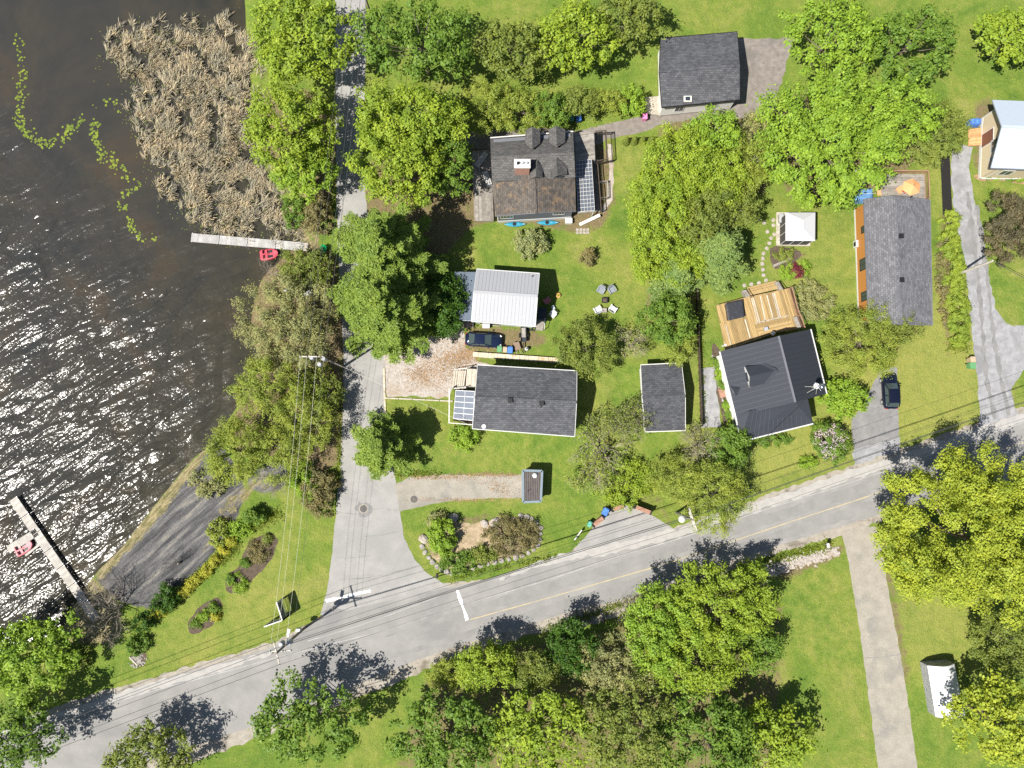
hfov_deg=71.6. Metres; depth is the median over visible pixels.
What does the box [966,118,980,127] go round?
covered barbecue
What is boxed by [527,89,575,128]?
hedge tree
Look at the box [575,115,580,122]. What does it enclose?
wheeled bin
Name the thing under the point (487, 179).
slatted lounger
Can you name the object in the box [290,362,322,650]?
power line
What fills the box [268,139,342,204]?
maple tree
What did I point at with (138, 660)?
bed edging
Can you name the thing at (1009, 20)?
maple tree
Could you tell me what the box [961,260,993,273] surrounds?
utility pole
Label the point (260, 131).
maple tree
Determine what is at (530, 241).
shrub
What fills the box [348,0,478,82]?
maple tree
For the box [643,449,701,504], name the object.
maple tree
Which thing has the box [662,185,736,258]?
birch tree
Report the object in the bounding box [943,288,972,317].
hedge bush
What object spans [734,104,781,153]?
willow tree
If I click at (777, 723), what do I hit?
maple tree
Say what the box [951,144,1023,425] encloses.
gravel lane
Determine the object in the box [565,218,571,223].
white box
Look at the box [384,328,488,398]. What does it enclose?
gravel drive
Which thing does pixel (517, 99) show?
hedge tree
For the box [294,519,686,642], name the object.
power line
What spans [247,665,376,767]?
maple tree
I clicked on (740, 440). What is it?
birch tree
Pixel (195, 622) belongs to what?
garden plant
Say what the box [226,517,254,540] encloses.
shrub
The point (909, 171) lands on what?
deck railing
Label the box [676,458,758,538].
maple tree
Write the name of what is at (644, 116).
wheeled bin
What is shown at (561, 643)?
maple tree
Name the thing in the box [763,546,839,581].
riprap
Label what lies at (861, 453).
gravel apron
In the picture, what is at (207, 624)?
planting bed
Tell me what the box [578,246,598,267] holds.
shrub
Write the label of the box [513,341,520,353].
garden cart
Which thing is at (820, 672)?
ground
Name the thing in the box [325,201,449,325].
pine tree
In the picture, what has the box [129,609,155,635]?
shrub
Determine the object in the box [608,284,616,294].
patio chair
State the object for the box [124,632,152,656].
shrub
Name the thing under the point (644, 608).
maple tree
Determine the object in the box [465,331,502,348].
parked car
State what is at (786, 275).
garden plant
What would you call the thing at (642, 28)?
maple tree
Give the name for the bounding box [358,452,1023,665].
wheel track
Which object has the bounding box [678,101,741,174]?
maple tree
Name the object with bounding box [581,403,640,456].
bare tree
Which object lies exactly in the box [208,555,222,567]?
flower clump
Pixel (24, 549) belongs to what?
pedal boat
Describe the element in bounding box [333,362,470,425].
power line
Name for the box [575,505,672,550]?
roadside lay by
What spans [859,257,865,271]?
window
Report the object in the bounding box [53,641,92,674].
shrub
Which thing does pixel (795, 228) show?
gazebo
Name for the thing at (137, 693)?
power line
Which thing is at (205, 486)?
shrub
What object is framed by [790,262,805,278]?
shrub
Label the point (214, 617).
garden plant
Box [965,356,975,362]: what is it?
wheeled bin
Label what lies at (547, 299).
patio chair
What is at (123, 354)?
lake water
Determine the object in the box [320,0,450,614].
side street
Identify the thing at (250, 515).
shrub
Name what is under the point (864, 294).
window
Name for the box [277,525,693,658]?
power line
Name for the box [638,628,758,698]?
maple tree
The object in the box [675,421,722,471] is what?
bare tree
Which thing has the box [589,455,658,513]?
dogwood shrub
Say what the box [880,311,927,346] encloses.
apple tree
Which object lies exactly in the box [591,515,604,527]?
timber barrier
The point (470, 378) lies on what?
porch deck
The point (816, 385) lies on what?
antenna mast
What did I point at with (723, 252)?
pine tree
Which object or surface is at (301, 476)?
shrub
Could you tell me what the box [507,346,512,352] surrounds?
wheeled bin
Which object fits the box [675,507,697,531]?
utility pole
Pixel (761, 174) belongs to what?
birch tree
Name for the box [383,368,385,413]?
kerb edge
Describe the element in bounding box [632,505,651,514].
timber barrier
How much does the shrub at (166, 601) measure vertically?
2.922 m
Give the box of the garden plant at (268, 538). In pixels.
[261,533,274,543]
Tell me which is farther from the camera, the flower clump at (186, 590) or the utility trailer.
the utility trailer
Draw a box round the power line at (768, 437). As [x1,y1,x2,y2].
[693,389,816,515]
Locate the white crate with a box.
[482,324,489,328]
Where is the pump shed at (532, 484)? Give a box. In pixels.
[522,469,542,502]
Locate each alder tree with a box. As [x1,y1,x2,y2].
[275,245,337,291]
[500,648,566,692]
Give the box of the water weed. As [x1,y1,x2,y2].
[91,16,294,252]
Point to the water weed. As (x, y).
(170, 157)
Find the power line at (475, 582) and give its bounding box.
[294,517,686,640]
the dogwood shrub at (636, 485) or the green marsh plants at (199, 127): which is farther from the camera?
the green marsh plants at (199, 127)
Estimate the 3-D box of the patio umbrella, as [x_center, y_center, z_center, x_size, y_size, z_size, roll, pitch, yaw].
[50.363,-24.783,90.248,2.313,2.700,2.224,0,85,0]
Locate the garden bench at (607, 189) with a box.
[600,180,607,199]
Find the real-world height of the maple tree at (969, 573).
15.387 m
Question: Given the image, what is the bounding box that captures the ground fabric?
[940,156,951,215]
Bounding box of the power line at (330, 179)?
[306,5,350,355]
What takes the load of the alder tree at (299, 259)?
on the ground at (820, 672)
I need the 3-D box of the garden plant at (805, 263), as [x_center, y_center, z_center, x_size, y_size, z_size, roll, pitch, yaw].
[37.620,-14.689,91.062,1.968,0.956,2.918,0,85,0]
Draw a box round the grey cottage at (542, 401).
[472,364,576,436]
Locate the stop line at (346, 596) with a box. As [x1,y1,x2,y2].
[325,590,370,601]
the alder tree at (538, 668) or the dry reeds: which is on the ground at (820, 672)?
the alder tree at (538, 668)
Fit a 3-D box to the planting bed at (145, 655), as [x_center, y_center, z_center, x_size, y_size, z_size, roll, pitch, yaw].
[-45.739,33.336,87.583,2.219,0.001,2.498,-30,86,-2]
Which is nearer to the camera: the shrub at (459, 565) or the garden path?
the shrub at (459, 565)
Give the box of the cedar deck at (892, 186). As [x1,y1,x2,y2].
[881,174,925,198]
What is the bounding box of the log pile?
[459,322,473,328]
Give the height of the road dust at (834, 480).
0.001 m
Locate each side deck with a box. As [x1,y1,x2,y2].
[471,150,493,221]
[573,130,594,165]
[575,159,601,213]
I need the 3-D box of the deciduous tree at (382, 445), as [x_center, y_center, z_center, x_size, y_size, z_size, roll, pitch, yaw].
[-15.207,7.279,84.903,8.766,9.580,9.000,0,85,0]
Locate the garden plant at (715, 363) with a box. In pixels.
[710,357,719,368]
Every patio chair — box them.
[318,244,326,251]
[543,297,550,304]
[549,310,556,318]
[593,305,602,313]
[596,284,605,293]
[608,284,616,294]
[608,304,617,312]
[894,185,903,194]
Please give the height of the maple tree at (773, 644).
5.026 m
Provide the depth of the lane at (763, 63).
93.42 m
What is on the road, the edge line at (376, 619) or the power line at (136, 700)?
the edge line at (376, 619)
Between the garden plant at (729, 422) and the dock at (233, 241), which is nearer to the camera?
the garden plant at (729, 422)
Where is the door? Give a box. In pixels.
[981,127,993,148]
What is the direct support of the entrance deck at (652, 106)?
on the ground at (820, 672)
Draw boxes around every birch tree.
[248,416,312,488]
[268,366,337,459]
[305,361,346,424]
[621,218,669,284]
[622,163,672,240]
[631,178,702,262]
[637,116,728,200]
[642,235,706,292]
[645,256,698,304]
[659,315,698,367]
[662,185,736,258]
[672,143,755,218]
[706,423,755,469]
[714,171,768,230]
[718,127,775,195]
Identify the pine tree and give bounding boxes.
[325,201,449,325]
[333,264,441,364]
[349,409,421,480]
[688,220,749,295]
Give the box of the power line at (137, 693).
[0,642,272,745]
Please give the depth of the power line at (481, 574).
79.69 m
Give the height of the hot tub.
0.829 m
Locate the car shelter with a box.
[920,659,964,718]
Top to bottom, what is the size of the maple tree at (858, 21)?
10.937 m
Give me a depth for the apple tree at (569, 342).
86.17 m
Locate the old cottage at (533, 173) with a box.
[490,126,575,222]
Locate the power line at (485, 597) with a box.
[280,531,697,664]
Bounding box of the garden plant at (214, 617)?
[210,612,222,622]
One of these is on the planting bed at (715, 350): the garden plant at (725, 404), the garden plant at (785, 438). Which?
the garden plant at (725, 404)
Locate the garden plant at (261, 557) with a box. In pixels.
[245,538,271,564]
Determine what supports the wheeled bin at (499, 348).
on the ground at (820, 672)
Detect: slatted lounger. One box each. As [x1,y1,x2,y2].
[474,152,487,167]
[482,171,491,187]
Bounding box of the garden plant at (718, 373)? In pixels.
[713,368,721,380]
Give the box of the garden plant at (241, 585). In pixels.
[226,571,248,595]
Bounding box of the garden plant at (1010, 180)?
[1005,177,1018,182]
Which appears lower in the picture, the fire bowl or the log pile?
the log pile
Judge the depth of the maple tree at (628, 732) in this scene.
79.92 m
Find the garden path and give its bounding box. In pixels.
[602,144,613,212]
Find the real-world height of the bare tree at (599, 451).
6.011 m
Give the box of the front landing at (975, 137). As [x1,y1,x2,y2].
[967,128,980,146]
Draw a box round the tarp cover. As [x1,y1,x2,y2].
[851,189,875,203]
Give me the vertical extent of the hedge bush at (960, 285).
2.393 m
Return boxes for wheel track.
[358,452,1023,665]
[966,192,996,418]
[975,205,1009,415]
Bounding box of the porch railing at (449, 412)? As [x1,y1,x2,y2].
[448,388,471,424]
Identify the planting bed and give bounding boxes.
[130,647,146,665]
[188,598,221,633]
[225,533,277,593]
[426,516,536,568]
[712,343,729,429]
[770,246,801,268]
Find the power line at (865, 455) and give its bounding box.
[694,402,1021,515]
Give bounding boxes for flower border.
[974,174,1023,183]
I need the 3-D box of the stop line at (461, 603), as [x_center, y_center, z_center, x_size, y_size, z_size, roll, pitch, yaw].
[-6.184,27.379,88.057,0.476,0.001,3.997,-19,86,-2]
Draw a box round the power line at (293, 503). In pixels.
[276,356,306,644]
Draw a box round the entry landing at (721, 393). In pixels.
[718,388,725,397]
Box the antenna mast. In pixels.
[805,382,823,392]
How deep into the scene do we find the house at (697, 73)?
89.38 m
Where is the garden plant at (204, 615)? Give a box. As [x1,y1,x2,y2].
[195,607,211,622]
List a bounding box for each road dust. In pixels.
[0,652,274,735]
[499,414,1023,580]
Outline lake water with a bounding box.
[0,0,299,647]
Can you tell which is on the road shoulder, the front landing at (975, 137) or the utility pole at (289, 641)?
the utility pole at (289, 641)
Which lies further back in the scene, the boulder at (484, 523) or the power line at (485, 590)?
the boulder at (484, 523)
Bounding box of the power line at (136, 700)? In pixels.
[0,649,272,752]
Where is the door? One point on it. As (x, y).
(986, 138)
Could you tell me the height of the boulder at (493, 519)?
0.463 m
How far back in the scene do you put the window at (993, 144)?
89.95 m
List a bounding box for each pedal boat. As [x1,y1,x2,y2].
[14,541,33,556]
[259,249,278,260]
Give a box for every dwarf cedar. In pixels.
[621,137,629,145]
[630,136,637,146]
[638,136,645,145]
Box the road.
[0,413,1023,767]
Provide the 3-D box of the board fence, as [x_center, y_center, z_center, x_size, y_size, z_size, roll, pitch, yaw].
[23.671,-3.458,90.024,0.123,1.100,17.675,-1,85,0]
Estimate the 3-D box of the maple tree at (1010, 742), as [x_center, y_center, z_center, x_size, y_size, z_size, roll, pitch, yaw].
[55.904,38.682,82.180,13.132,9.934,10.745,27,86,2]
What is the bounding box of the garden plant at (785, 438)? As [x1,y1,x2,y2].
[754,432,795,448]
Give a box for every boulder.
[418,534,427,543]
[448,513,458,521]
[481,519,487,527]
[490,517,499,526]
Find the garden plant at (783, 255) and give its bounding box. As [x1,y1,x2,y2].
[772,246,794,263]
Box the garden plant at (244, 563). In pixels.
[238,558,251,568]
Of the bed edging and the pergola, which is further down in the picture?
the bed edging
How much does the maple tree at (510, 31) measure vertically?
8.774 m
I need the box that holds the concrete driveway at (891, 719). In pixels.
[842,526,916,767]
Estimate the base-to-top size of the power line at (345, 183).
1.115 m
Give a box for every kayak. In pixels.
[504,222,524,226]
[537,220,558,224]
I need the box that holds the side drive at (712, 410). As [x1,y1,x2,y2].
[701,367,720,427]
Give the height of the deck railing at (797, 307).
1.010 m
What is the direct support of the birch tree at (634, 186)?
on the ground at (820, 672)
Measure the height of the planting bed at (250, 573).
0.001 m
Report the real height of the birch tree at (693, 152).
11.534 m
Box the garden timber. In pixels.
[773,258,789,267]
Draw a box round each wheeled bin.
[497,346,501,351]
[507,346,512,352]
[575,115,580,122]
[601,507,608,515]
[641,113,646,120]
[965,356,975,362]
[965,362,975,368]
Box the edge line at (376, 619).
[307,589,456,641]
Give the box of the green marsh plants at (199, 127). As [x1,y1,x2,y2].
[99,11,303,240]
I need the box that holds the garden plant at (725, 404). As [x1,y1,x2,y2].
[720,399,730,412]
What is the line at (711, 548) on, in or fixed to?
on the road
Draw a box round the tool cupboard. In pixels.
[538,307,546,320]
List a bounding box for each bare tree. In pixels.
[69,569,138,651]
[158,555,180,573]
[254,473,285,497]
[562,448,617,495]
[567,410,636,497]
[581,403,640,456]
[599,391,658,442]
[614,324,649,360]
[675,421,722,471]
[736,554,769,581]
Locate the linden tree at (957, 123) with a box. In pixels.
[904,95,973,167]
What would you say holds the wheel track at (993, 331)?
on the gravel lane at (1009, 339)
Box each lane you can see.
[464,37,792,149]
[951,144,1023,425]
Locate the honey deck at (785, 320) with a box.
[715,280,801,350]
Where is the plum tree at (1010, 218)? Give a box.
[981,188,1023,269]
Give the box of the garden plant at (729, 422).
[725,416,732,425]
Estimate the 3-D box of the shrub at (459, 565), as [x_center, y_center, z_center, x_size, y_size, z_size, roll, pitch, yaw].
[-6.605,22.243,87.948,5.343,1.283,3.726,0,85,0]
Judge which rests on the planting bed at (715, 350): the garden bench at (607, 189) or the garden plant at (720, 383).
the garden plant at (720, 383)
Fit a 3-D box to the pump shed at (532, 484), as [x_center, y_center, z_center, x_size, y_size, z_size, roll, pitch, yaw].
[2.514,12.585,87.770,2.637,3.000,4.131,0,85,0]
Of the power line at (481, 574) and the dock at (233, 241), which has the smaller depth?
the power line at (481, 574)
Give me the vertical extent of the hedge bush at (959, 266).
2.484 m
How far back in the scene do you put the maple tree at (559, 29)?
87.17 m
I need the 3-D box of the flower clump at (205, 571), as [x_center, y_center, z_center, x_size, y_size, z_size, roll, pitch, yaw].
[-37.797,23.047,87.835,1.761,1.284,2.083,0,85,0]
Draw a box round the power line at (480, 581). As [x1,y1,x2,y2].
[275,515,690,648]
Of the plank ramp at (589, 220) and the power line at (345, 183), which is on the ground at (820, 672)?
the plank ramp at (589, 220)
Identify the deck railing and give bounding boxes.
[595,130,607,163]
[596,162,601,212]
[789,287,804,328]
[883,170,929,198]
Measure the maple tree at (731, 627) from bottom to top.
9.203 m
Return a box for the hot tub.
[725,300,743,320]
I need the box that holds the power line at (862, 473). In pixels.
[700,418,1023,530]
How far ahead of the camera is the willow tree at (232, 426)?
83.65 m
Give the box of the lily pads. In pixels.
[12,33,156,241]
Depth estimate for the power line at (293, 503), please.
79.45 m
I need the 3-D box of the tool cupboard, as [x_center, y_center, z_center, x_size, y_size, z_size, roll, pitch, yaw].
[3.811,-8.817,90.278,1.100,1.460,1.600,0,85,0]
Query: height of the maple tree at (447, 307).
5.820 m
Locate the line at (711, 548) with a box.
[470,442,1023,619]
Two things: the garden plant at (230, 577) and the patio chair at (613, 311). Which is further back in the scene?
the patio chair at (613, 311)
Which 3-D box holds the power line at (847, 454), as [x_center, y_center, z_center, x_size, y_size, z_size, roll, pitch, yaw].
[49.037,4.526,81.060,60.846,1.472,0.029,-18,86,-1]
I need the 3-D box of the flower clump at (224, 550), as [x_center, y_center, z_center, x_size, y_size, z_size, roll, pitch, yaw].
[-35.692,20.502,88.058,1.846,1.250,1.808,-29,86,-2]
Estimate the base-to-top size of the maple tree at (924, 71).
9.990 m
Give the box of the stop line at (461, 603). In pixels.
[456,589,467,620]
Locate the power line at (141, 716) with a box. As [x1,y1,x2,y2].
[7,665,277,767]
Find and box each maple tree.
[0,607,87,710]
[0,693,69,767]
[100,717,197,767]
[238,76,344,181]
[243,0,362,88]
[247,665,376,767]
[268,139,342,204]
[342,112,457,215]
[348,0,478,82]
[353,73,472,159]
[381,689,498,767]
[419,653,469,692]
[422,271,469,342]
[433,134,474,197]
[453,637,531,697]
[469,15,556,83]
[484,686,602,767]
[530,0,620,72]
[542,615,602,681]
[570,669,679,767]
[590,0,670,53]
[620,576,706,692]
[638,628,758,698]
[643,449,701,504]
[645,682,767,767]
[660,555,786,660]
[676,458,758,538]
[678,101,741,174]
[728,695,827,767]
[734,613,788,678]
[745,57,919,212]
[778,0,889,83]
[813,374,874,421]
[816,169,860,209]
[837,73,947,164]
[860,1,961,85]
[869,437,1023,633]
[939,664,1023,767]
[973,2,1023,68]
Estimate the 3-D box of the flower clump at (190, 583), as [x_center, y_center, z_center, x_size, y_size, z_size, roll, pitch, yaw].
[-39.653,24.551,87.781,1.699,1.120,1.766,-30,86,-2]
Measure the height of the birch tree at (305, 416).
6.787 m
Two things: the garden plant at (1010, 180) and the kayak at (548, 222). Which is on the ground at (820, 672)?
the kayak at (548, 222)
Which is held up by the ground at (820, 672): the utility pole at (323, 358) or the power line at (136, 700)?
the utility pole at (323, 358)
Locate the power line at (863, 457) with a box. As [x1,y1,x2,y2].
[694,403,1021,516]
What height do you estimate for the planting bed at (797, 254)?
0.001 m
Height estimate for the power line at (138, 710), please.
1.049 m
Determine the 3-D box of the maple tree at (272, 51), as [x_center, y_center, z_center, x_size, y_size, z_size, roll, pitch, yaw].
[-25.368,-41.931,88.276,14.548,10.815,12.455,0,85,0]
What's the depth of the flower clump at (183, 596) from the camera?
87.47 m
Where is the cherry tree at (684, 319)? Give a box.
[633,289,700,347]
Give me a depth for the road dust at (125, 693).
87.28 m
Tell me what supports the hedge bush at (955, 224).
on the ground at (820, 672)
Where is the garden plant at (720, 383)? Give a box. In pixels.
[716,379,724,390]
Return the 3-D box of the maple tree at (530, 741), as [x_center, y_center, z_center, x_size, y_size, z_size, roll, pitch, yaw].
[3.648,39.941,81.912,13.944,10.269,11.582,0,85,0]
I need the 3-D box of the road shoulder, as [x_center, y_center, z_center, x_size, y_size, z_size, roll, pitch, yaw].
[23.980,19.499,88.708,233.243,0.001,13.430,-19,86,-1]
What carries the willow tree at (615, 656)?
on the ground at (820, 672)
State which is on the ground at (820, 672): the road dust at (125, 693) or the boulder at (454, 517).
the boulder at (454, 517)
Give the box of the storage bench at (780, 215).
[778,213,783,222]
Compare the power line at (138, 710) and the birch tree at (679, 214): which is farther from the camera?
the birch tree at (679, 214)
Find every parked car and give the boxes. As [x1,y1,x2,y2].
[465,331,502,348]
[879,373,900,408]
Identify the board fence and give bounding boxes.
[695,288,702,426]
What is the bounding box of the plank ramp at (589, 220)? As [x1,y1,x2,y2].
[579,214,600,225]
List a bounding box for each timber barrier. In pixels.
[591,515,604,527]
[610,503,625,511]
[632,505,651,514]
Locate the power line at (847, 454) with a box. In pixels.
[690,395,1022,508]
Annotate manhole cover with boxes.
[359,504,367,513]
[409,494,418,503]
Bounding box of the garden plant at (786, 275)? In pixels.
[778,261,796,281]
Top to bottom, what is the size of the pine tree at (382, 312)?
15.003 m
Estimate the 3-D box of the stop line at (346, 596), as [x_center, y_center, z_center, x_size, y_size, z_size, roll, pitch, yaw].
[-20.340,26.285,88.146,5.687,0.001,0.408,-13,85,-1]
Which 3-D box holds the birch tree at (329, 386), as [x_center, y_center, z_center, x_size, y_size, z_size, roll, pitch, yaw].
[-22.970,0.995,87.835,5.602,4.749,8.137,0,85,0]
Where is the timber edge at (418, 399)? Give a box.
[385,397,452,401]
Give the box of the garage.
[453,269,539,327]
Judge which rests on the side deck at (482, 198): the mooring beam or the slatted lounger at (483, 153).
the slatted lounger at (483, 153)
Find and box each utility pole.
[269,627,305,664]
[300,355,343,367]
[365,0,379,39]
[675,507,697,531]
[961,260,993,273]
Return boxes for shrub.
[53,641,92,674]
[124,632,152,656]
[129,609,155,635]
[148,581,182,616]
[184,467,225,500]
[204,515,229,548]
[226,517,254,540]
[239,504,269,526]
[255,258,278,281]
[279,196,308,229]
[287,460,317,497]
[298,190,335,235]
[299,468,342,520]
[423,510,448,526]
[425,516,458,558]
[438,548,477,578]
[447,421,480,452]
[470,544,499,566]
[480,511,541,559]
[511,227,550,260]
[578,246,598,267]
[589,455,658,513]
[616,594,641,620]
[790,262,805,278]
[790,275,836,322]
[798,454,819,470]
[809,418,855,466]
[934,239,952,326]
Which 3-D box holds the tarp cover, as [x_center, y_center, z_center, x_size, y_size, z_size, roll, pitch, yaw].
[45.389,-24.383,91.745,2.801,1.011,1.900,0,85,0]
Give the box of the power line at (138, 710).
[0,659,274,763]
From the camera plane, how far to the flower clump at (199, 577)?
87.76 m
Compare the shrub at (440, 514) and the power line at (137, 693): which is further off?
the shrub at (440, 514)
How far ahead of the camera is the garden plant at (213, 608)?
87.55 m
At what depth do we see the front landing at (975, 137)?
92.52 m
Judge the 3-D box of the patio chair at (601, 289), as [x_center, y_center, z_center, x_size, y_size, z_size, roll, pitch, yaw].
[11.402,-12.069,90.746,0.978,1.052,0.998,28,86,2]
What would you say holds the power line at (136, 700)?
attached to the utility pole at (289, 641)
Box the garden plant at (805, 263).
[797,259,811,280]
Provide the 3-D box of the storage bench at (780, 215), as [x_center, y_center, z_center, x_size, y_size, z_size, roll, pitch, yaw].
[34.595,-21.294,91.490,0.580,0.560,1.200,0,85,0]
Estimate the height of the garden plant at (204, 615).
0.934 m
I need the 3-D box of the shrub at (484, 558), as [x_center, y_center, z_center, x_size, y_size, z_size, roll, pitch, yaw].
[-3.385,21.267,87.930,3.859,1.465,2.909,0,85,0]
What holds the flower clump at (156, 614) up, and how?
on the ground at (820, 672)
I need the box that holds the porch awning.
[453,390,474,420]
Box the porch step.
[535,319,544,330]
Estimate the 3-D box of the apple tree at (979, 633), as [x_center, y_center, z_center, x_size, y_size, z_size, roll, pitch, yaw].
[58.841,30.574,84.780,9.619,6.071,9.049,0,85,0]
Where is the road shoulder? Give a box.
[2,407,1023,767]
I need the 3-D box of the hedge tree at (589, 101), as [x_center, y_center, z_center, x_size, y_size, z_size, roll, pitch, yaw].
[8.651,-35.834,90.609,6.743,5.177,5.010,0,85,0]
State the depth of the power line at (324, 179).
82.12 m
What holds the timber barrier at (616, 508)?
on the ground at (820, 672)
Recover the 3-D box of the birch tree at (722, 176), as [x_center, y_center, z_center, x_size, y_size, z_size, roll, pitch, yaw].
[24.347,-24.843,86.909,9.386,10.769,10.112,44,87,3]
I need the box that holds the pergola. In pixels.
[576,159,594,216]
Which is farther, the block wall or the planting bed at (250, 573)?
the block wall
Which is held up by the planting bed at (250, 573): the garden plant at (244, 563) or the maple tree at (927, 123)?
the garden plant at (244, 563)
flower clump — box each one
[151,610,166,618]
[175,586,186,601]
[179,583,192,595]
[184,575,198,590]
[192,571,203,583]
[201,562,213,577]
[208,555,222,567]
[217,543,231,556]
[225,535,238,547]
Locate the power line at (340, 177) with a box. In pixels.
[316,4,359,355]
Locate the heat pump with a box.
[853,240,857,248]
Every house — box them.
[658,31,739,115]
[716,329,826,439]
[978,100,1023,179]
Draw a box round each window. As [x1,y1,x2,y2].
[479,323,499,325]
[500,216,513,218]
[674,106,684,111]
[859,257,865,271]
[861,291,866,301]
[990,137,997,153]
[996,170,1014,174]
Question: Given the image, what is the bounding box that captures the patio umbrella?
[902,179,919,194]
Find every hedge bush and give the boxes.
[936,208,962,235]
[936,228,961,256]
[937,249,966,280]
[940,270,968,294]
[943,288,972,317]
[946,310,972,333]
[947,329,971,348]
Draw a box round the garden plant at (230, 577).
[226,573,235,583]
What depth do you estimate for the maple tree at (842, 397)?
87.27 m
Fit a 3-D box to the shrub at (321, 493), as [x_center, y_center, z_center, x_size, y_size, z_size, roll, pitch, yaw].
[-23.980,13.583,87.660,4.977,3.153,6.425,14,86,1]
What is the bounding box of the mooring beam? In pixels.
[25,544,38,555]
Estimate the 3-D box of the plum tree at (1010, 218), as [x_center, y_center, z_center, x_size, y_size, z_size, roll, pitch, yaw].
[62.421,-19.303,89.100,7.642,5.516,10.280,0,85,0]
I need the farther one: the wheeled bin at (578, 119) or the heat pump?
the wheeled bin at (578, 119)
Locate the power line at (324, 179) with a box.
[300,0,345,354]
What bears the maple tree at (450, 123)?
on the ground at (820, 672)
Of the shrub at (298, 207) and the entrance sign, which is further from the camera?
the shrub at (298, 207)
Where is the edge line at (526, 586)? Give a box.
[32,422,1023,728]
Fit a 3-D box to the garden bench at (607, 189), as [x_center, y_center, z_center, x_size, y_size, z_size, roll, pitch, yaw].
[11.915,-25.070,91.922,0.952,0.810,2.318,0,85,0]
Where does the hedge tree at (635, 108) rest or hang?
on the ground at (820, 672)
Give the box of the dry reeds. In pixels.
[102,8,305,249]
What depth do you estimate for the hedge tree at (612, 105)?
89.95 m
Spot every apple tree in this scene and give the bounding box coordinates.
[548,315,621,382]
[816,298,903,381]
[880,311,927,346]
[967,605,1023,681]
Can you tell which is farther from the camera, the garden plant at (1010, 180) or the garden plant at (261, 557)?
the garden plant at (1010, 180)
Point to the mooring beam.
(31, 550)
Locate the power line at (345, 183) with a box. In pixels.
[323,2,365,354]
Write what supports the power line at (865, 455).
attached to the utility pole at (683, 519)
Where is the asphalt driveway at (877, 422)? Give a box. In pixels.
[851,367,898,449]
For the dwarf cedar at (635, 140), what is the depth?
92.12 m
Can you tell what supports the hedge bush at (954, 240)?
on the ground at (820, 672)
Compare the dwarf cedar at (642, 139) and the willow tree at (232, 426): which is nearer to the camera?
the willow tree at (232, 426)
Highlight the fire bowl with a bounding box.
[602,297,607,302]
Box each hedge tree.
[459,73,517,139]
[492,81,550,134]
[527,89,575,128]
[558,83,604,120]
[580,84,626,117]
[616,81,648,116]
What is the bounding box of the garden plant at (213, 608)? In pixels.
[206,600,223,613]
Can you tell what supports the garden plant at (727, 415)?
on the planting bed at (715, 350)
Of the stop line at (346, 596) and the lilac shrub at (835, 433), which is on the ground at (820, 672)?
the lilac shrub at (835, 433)
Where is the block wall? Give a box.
[473,352,559,362]
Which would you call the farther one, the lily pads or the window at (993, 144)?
the lily pads
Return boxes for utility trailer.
[519,327,527,352]
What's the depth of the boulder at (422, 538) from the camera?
88.36 m
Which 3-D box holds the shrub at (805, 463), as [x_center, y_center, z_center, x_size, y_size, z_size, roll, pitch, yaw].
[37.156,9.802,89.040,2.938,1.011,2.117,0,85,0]
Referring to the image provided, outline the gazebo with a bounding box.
[776,212,814,245]
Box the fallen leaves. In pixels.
[366,328,520,502]
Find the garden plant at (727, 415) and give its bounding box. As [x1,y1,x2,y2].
[723,409,731,420]
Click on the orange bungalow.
(893, 253)
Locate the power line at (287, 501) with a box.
[270,362,299,645]
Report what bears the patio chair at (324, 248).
on the ground at (820, 672)
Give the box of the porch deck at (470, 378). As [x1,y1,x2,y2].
[452,368,476,423]
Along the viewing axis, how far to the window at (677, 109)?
91.48 m
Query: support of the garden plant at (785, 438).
on the ground at (820, 672)
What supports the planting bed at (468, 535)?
on the ground at (820, 672)
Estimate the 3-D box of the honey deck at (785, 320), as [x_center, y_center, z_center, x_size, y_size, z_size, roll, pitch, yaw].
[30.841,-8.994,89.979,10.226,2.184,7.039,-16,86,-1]
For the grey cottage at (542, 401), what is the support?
on the ground at (820, 672)
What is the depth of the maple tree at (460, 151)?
85.86 m
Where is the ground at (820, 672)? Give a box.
[0,0,1023,767]
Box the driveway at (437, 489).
[394,474,521,511]
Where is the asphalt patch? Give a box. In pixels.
[354,502,372,517]
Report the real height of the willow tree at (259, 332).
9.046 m
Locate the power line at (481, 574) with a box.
[275,509,687,641]
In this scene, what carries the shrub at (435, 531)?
on the planting bed at (468, 535)
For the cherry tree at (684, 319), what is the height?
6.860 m
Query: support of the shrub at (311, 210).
on the ground at (820, 672)
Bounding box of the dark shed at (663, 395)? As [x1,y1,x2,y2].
[639,363,685,431]
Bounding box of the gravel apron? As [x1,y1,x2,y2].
[852,437,899,464]
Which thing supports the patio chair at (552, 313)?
on the ground at (820, 672)
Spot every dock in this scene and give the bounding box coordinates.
[6,496,99,621]
[191,233,303,250]
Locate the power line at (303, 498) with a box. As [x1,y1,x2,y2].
[285,356,316,644]
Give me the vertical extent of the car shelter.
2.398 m
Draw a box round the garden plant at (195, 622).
[188,617,202,629]
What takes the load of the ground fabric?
on the ground at (820, 672)
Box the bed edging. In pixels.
[128,355,734,667]
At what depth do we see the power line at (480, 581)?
79.60 m
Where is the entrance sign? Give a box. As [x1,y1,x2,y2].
[264,598,288,626]
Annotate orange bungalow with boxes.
[854,196,932,326]
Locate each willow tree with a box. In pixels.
[201,410,271,492]
[223,350,312,418]
[230,268,338,381]
[568,629,654,698]
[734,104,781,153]
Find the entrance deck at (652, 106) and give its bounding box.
[644,96,660,116]
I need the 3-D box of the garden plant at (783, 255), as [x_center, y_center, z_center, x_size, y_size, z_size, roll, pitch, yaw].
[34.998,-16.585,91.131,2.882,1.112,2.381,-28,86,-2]
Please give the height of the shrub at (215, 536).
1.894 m

